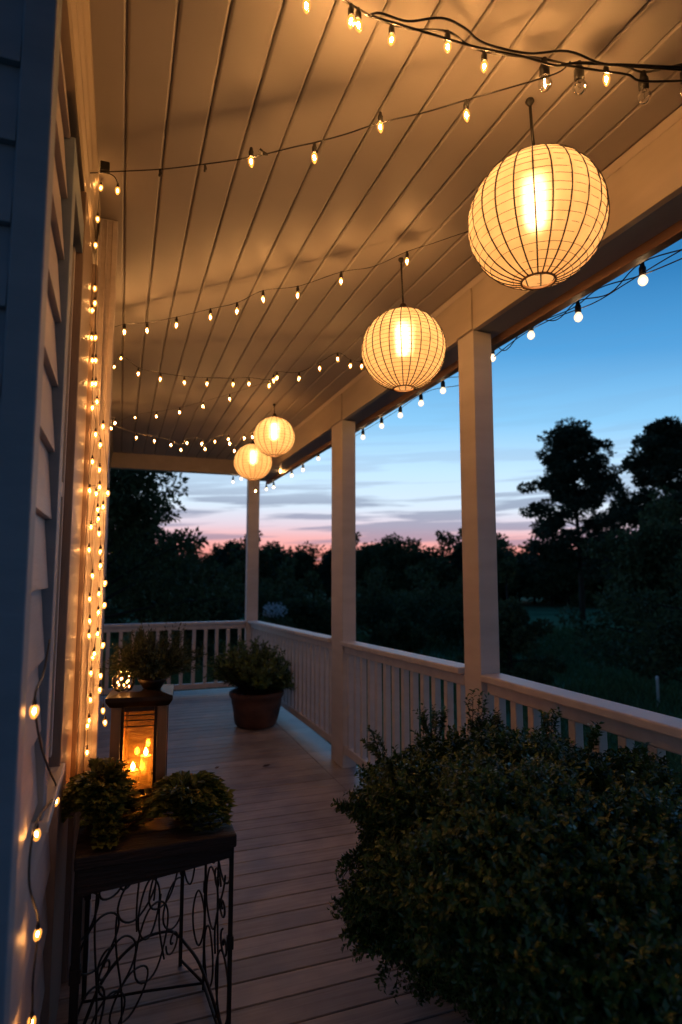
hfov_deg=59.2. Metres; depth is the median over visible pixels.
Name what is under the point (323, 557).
wood tree
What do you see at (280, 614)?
flowering shrub
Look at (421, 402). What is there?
string lights
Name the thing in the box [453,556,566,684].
shrub
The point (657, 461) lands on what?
pine tree
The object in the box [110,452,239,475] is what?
end beam
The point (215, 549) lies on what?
wood tree
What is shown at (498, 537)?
wood tree
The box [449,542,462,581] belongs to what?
wood tree
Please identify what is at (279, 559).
wood tree
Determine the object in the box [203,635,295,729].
potted shrub
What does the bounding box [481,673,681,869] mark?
porch railing
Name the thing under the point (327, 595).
wood tree
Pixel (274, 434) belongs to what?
paper lantern
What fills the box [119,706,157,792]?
window frame
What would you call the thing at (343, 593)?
porch post
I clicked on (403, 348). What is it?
paper lantern
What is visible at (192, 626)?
porch railing
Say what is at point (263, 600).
shrub
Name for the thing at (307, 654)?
porch railing
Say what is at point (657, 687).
marker stake
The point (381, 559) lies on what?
wood tree
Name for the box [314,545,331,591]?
wood tree
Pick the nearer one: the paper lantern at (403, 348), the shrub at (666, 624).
the paper lantern at (403, 348)
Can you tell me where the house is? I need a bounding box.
[0,0,117,1023]
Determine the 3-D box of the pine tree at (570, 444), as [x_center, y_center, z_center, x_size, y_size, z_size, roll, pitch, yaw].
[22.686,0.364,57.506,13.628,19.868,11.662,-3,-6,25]
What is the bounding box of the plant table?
[68,805,236,1023]
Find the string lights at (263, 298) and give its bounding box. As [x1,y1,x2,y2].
[115,231,467,334]
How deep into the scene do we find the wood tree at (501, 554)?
79.70 m
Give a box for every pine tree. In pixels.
[513,417,633,619]
[591,415,681,578]
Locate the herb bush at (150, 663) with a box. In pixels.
[99,620,214,688]
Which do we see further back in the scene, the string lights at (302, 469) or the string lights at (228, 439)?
the string lights at (302, 469)
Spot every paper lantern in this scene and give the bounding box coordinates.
[234,434,271,480]
[253,404,294,456]
[361,257,445,391]
[468,97,609,290]
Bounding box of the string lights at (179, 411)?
[117,382,265,421]
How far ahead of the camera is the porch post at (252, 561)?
7.06 m
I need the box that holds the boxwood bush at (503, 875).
[327,688,681,1023]
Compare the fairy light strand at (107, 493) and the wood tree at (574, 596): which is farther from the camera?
the wood tree at (574, 596)
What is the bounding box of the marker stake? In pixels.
[655,676,659,706]
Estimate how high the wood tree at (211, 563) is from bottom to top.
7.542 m
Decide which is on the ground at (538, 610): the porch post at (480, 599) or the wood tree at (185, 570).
the wood tree at (185, 570)
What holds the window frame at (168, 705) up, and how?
in the candle lantern at (122, 704)
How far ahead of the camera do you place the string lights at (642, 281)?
2.39 m
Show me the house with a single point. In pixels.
(50, 261)
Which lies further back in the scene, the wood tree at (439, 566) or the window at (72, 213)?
the wood tree at (439, 566)
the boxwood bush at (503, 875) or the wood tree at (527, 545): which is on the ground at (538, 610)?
the wood tree at (527, 545)
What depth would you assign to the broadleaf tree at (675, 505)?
27.44 m
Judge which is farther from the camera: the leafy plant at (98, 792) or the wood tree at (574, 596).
the wood tree at (574, 596)
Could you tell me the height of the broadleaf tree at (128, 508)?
8.907 m
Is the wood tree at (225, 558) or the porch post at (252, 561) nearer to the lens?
the porch post at (252, 561)
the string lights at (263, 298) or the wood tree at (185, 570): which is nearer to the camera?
the string lights at (263, 298)
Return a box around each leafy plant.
[61,757,143,849]
[117,770,236,830]
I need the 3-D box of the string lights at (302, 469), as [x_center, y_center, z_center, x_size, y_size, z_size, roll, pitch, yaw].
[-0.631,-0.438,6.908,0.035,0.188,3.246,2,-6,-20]
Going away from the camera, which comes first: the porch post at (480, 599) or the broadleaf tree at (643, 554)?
the porch post at (480, 599)
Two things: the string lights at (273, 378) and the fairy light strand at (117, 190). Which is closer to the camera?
the fairy light strand at (117, 190)
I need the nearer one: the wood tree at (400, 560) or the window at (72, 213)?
the window at (72, 213)
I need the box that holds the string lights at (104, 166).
[90,61,570,176]
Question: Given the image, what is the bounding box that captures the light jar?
[112,669,134,691]
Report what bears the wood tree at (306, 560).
on the ground at (538, 610)
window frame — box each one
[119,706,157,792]
[124,711,157,776]
[166,705,168,775]
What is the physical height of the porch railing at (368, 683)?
0.818 m
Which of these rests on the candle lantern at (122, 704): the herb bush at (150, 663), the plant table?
the herb bush at (150, 663)
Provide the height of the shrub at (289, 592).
5.248 m
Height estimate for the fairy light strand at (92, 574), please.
1.885 m
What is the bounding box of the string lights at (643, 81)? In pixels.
[302,0,681,104]
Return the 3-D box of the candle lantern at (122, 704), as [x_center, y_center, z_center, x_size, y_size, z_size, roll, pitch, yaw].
[-0.676,0.771,2.022,0.208,0.347,0.208,1,-6,-14]
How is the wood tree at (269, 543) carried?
on the ground at (538, 610)
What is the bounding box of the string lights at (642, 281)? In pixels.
[491,249,681,361]
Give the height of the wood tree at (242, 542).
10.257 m
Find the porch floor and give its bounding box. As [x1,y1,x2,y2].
[56,687,492,1023]
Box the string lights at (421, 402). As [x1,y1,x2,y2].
[356,376,458,439]
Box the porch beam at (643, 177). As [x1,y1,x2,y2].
[260,106,681,483]
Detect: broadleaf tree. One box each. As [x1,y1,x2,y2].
[104,469,244,622]
[104,507,217,641]
[555,497,681,675]
[594,484,681,658]
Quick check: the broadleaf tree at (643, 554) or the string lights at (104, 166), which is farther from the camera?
the broadleaf tree at (643, 554)
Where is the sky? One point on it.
(618, 368)
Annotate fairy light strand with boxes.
[27,639,59,1023]
[85,220,98,756]
[92,179,102,693]
[101,400,109,725]
[106,172,119,194]
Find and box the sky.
[109,239,681,569]
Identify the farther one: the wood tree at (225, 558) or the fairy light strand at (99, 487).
the wood tree at (225, 558)
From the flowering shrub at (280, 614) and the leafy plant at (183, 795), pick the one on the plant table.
the leafy plant at (183, 795)
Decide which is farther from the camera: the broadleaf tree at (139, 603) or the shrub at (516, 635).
the broadleaf tree at (139, 603)
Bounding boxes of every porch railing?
[101,620,245,694]
[248,620,330,742]
[340,641,465,767]
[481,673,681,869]
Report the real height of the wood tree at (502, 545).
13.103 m
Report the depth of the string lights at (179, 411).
4.47 m
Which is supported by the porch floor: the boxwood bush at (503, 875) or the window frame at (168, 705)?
the boxwood bush at (503, 875)
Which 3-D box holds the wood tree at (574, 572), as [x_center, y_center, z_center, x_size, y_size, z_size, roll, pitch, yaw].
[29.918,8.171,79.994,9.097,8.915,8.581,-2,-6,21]
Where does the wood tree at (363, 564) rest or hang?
on the ground at (538, 610)
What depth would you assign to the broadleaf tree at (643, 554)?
20.84 m
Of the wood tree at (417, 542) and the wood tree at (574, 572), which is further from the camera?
the wood tree at (417, 542)
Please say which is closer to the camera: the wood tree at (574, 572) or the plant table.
the plant table
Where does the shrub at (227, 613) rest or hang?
on the ground at (538, 610)
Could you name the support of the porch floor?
on the porch base
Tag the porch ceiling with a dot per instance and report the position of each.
(178, 84)
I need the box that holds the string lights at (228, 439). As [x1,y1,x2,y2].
[110,416,252,452]
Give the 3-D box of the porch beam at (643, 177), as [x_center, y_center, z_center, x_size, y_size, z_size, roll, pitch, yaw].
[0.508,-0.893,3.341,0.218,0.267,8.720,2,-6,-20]
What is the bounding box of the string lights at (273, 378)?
[113,353,362,388]
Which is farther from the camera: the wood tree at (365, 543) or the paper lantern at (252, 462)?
the wood tree at (365, 543)
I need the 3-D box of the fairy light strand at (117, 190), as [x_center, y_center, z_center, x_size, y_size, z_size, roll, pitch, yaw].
[-0.710,-1.024,1.864,0.053,0.085,0.015,-1,-6,9]
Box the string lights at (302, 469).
[262,448,331,490]
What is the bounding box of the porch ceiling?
[90,0,681,459]
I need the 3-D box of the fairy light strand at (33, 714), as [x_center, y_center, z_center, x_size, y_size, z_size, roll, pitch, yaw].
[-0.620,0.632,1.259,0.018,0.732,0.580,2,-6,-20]
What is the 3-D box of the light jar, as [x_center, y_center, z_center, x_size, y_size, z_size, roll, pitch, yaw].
[-0.713,0.553,1.966,0.072,0.072,0.072,2,-6,-20]
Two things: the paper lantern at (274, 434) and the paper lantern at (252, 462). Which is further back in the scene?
the paper lantern at (252, 462)
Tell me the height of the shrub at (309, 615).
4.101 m
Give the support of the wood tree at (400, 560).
on the ground at (538, 610)
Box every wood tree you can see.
[127,531,212,599]
[176,551,234,592]
[205,543,226,576]
[206,530,300,598]
[216,538,241,577]
[222,538,259,551]
[262,540,300,601]
[264,544,296,589]
[282,540,330,595]
[314,531,393,601]
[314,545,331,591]
[317,549,329,579]
[356,532,417,595]
[356,535,395,592]
[356,545,394,602]
[379,541,427,595]
[393,537,438,595]
[397,530,462,602]
[437,528,521,603]
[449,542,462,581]
[496,532,549,601]
[497,547,525,604]
[499,538,565,604]
[530,544,601,604]
[553,533,617,607]
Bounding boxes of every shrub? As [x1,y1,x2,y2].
[131,557,244,662]
[202,559,288,650]
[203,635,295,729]
[230,558,329,644]
[260,602,295,627]
[278,571,358,635]
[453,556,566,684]
[569,546,681,682]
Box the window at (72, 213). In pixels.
[31,137,83,834]
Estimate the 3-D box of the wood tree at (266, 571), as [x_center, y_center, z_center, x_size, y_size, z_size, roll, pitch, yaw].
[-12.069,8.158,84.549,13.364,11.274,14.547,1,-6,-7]
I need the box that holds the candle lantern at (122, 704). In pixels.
[105,684,173,805]
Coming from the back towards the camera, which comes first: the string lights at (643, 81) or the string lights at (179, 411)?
the string lights at (179, 411)
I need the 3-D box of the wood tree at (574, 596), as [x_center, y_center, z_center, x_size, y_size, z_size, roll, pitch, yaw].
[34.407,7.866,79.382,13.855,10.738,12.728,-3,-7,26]
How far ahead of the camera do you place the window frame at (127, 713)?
2.09 m
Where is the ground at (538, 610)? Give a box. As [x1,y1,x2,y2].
[103,588,681,781]
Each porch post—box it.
[244,479,259,653]
[330,393,355,767]
[455,288,499,739]
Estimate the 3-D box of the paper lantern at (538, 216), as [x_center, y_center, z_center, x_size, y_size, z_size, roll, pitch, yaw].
[0.549,-0.910,1.695,0.378,0.545,0.378,2,-6,-20]

